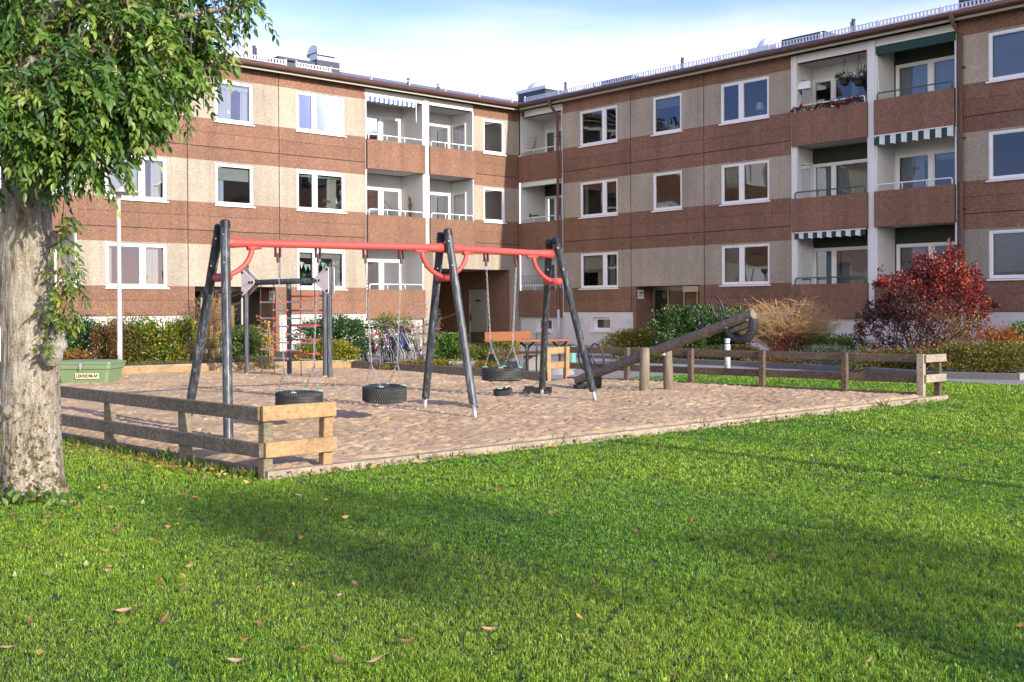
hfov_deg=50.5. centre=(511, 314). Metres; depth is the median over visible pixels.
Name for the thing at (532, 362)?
stone block
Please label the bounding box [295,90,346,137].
window
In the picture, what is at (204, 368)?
timber edging
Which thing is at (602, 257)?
window
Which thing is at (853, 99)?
flower box
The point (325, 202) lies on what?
potted plant
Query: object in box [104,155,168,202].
window
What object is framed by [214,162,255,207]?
window
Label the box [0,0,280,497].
deciduous tree
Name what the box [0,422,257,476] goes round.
timber edging
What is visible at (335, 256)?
window
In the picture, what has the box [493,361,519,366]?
stone block
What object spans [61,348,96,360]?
ground plants
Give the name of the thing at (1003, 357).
shrub
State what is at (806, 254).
glazed door
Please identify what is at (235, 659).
fallen leaf
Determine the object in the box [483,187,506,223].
window
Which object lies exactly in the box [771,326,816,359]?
shrub
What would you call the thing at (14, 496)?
weed clump
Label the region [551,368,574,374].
stone block
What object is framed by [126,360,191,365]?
ground plants
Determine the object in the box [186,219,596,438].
swing set
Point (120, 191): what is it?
lamp post
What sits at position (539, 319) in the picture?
window
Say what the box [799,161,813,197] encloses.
glazed door
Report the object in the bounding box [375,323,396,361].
bicycle
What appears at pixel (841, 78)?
hanging plant
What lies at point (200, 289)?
entrance door
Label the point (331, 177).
window
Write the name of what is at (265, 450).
wooden fence
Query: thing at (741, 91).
window
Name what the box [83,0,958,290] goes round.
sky
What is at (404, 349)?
bicycle
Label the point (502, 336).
park bench
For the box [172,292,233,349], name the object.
twiggy shrub
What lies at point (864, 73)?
hanging plant
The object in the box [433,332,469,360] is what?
shrub
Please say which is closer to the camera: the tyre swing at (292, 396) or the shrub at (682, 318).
the tyre swing at (292, 396)
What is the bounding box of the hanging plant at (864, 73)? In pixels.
[856,64,866,79]
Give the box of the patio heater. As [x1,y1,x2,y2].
[797,81,811,94]
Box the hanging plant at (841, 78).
[834,57,854,85]
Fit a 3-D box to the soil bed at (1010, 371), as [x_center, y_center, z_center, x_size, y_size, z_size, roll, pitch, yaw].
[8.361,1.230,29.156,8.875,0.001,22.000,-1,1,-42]
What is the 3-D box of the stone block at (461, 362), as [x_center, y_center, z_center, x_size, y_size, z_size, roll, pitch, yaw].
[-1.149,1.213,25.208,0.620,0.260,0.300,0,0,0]
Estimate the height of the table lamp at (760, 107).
0.494 m
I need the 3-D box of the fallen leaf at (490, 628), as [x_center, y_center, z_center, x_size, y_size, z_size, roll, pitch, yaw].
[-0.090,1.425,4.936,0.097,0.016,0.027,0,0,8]
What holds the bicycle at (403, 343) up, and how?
on the asphalt path
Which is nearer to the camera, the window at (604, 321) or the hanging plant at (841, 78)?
the hanging plant at (841, 78)
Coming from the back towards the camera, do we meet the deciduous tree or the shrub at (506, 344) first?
the shrub at (506, 344)
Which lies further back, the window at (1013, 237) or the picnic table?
the window at (1013, 237)
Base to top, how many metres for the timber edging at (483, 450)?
0.115 m
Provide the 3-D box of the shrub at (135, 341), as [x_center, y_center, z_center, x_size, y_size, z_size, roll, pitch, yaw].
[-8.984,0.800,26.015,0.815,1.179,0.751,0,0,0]
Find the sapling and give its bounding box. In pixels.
[256,315,286,363]
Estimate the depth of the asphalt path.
26.86 m
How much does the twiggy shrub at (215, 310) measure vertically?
2.066 m
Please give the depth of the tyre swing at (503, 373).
15.08 m
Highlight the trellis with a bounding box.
[408,197,411,216]
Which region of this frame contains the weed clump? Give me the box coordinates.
[0,481,115,508]
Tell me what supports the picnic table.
on the asphalt path
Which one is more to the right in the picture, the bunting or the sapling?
the bunting
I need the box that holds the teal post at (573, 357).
[568,344,575,362]
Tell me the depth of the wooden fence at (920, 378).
18.87 m
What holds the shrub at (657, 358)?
on the soil bed at (1010, 371)
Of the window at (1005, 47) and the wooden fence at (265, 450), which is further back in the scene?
the window at (1005, 47)
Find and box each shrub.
[58,314,109,357]
[87,318,133,365]
[91,296,129,340]
[107,312,149,365]
[122,323,152,364]
[129,316,198,364]
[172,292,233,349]
[183,334,221,362]
[189,291,249,362]
[215,324,278,361]
[284,314,374,360]
[292,339,361,362]
[366,311,421,356]
[396,299,455,359]
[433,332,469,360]
[456,343,501,367]
[486,341,522,360]
[598,328,665,355]
[604,346,708,363]
[638,304,761,348]
[690,344,764,360]
[727,293,848,351]
[741,351,810,363]
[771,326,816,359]
[786,332,875,360]
[789,344,858,367]
[840,348,951,372]
[917,340,1023,372]
[977,325,1023,346]
[997,321,1023,344]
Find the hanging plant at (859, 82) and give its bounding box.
[847,55,865,86]
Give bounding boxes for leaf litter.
[0,397,1023,674]
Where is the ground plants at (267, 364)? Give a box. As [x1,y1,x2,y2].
[202,355,282,369]
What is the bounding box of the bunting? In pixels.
[299,259,340,270]
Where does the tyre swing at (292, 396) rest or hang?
hanging from the swing set at (223, 242)
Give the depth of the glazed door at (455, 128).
43.82 m
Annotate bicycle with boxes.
[351,321,371,360]
[360,323,397,361]
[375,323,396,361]
[391,323,438,361]
[392,323,413,361]
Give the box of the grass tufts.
[62,379,935,478]
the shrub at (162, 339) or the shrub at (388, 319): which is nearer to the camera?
the shrub at (162, 339)
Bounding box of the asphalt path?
[363,343,1023,384]
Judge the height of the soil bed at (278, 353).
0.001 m
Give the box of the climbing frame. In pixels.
[241,263,334,377]
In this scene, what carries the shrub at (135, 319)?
on the soil bed at (278, 353)
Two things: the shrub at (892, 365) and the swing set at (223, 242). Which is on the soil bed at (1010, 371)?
the shrub at (892, 365)
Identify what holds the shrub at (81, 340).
on the soil bed at (278, 353)
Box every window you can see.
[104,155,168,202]
[105,241,169,288]
[214,79,254,126]
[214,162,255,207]
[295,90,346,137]
[296,169,346,213]
[296,248,347,289]
[482,118,506,155]
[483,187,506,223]
[538,318,552,331]
[578,103,617,147]
[578,177,618,218]
[579,251,618,289]
[594,317,609,330]
[651,91,682,136]
[651,169,682,212]
[718,74,769,125]
[719,158,770,205]
[719,242,770,286]
[986,26,1023,83]
[986,126,1023,181]
[986,228,1023,280]
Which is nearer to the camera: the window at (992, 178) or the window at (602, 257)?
the window at (992, 178)
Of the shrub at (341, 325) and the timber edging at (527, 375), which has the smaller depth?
the timber edging at (527, 375)
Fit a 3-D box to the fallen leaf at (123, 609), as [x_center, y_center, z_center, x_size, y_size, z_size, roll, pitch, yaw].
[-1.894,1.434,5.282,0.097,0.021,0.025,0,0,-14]
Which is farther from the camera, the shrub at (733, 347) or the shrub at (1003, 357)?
the shrub at (733, 347)
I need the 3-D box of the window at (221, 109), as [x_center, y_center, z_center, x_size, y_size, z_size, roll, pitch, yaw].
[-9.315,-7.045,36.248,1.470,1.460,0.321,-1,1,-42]
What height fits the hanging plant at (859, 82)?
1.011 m
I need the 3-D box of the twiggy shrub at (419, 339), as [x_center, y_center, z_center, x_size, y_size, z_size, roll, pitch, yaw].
[-2.357,0.459,27.610,1.438,1.759,1.312,0,0,38]
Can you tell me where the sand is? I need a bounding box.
[0,367,924,475]
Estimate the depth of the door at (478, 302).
45.85 m
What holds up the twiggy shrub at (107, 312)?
on the soil bed at (278, 353)
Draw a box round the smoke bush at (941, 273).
[849,237,1001,364]
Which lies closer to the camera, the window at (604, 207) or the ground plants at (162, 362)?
the ground plants at (162, 362)
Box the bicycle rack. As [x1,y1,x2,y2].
[342,333,424,363]
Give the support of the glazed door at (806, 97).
in the apartment building at (701, 184)
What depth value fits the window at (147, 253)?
34.17 m
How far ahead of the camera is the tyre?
15.18 m
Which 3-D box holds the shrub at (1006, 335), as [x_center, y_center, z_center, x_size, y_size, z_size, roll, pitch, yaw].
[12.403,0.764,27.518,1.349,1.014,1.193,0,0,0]
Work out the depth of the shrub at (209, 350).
25.80 m
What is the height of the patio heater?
0.406 m
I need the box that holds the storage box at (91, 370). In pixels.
[60,359,125,382]
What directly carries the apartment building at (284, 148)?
on the lawn at (496, 573)
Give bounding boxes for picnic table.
[519,338,568,370]
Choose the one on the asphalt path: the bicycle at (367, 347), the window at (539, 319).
the bicycle at (367, 347)
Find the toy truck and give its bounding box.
[522,386,551,393]
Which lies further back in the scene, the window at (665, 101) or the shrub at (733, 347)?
the window at (665, 101)
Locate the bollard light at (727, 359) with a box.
[724,338,729,375]
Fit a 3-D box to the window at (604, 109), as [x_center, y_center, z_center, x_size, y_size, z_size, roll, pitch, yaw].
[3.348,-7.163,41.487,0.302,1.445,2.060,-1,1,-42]
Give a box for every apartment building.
[0,42,541,360]
[516,0,1023,353]
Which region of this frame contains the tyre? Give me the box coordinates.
[489,381,512,396]
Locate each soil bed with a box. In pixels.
[0,351,303,377]
[613,348,1023,372]
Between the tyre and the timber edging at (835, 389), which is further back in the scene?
the timber edging at (835, 389)
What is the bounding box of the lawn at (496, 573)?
[0,317,1023,681]
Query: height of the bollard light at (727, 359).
0.800 m
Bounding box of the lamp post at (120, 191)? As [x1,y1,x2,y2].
[115,186,138,359]
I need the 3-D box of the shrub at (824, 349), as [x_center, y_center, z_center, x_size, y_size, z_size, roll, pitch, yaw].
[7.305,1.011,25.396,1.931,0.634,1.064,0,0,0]
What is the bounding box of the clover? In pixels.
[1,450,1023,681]
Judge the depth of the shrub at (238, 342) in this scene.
26.57 m
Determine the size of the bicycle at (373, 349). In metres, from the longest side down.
1.750 x 1.086 x 0.613 m
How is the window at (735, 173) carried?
in the apartment building at (701, 184)
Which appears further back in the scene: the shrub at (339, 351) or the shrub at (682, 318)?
the shrub at (682, 318)
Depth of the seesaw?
18.21 m
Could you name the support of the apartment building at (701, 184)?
on the lawn at (496, 573)
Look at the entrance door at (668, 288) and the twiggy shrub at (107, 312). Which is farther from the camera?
the entrance door at (668, 288)
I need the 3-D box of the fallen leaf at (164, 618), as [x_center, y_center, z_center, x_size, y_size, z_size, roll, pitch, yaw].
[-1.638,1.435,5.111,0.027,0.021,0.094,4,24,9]
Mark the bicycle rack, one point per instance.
(390, 347)
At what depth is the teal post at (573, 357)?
25.92 m
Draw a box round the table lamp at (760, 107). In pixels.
[756,102,764,114]
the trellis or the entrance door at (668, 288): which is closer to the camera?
the entrance door at (668, 288)
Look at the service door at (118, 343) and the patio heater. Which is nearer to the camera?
the service door at (118, 343)
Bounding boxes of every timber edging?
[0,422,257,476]
[121,362,352,373]
[123,360,356,367]
[265,395,947,479]
[353,361,538,380]
[567,376,915,394]
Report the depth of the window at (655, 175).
39.08 m
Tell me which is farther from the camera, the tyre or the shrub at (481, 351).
the shrub at (481, 351)
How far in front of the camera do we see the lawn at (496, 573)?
6.17 m
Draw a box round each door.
[117,342,119,354]
[195,287,259,351]
[452,123,465,149]
[452,192,465,219]
[469,290,487,342]
[652,286,685,343]
[799,76,812,111]
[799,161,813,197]
[799,247,813,283]
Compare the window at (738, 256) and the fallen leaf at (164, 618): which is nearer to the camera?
the fallen leaf at (164, 618)
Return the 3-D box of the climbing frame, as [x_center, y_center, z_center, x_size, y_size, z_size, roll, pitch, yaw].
[-4.682,0.163,23.145,2.919,2.530,0.516,0,0,40]
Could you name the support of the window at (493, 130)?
in the apartment building at (284, 148)
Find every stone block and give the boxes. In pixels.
[449,360,475,366]
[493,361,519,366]
[523,355,539,370]
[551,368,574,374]
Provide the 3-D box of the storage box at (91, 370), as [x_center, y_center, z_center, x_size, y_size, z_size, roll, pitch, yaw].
[-8.357,1.160,21.528,1.160,0.500,0.845,0,0,4]
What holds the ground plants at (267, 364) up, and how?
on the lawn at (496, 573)
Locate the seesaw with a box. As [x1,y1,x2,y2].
[573,295,758,390]
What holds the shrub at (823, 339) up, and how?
on the soil bed at (1010, 371)
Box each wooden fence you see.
[0,379,336,479]
[546,346,945,396]
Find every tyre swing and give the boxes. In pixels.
[274,247,322,404]
[362,249,406,403]
[482,253,521,380]
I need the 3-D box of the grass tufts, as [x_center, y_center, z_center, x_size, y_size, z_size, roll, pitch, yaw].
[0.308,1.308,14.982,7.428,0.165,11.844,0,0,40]
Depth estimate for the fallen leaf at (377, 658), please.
4.51 m
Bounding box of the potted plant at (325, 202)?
[321,199,329,208]
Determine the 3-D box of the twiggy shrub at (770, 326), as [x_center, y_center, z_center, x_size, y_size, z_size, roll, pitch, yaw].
[7.400,0.327,28.850,3.031,1.900,2.914,-1,0,-25]
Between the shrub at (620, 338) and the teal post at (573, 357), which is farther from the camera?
the shrub at (620, 338)
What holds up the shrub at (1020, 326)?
on the soil bed at (1010, 371)
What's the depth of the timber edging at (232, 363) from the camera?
25.21 m
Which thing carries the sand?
on the sand base
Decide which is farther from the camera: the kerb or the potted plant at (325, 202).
the potted plant at (325, 202)
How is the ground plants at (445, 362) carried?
on the soil bed
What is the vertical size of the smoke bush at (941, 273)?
3.234 m
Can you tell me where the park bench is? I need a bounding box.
[485,331,539,370]
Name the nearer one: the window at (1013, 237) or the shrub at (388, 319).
the window at (1013, 237)
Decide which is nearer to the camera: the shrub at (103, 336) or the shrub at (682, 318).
the shrub at (103, 336)
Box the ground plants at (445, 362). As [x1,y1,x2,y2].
[369,359,499,369]
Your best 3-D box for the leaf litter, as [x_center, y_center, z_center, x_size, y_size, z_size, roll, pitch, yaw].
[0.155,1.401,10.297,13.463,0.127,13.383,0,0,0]
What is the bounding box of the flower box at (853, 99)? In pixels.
[790,95,865,112]
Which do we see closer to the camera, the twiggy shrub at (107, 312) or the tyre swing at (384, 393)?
the tyre swing at (384, 393)
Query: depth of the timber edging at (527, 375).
23.90 m
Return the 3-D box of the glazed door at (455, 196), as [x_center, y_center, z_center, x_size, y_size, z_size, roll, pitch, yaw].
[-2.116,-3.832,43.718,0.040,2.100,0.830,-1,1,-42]
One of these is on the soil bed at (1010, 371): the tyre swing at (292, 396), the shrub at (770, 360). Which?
the shrub at (770, 360)
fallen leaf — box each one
[114,607,131,611]
[158,612,168,623]
[225,656,244,661]
[332,650,347,661]
[366,652,387,661]
[396,637,417,641]
[481,626,501,629]
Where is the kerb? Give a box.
[672,358,1023,379]
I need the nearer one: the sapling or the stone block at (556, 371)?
the stone block at (556, 371)

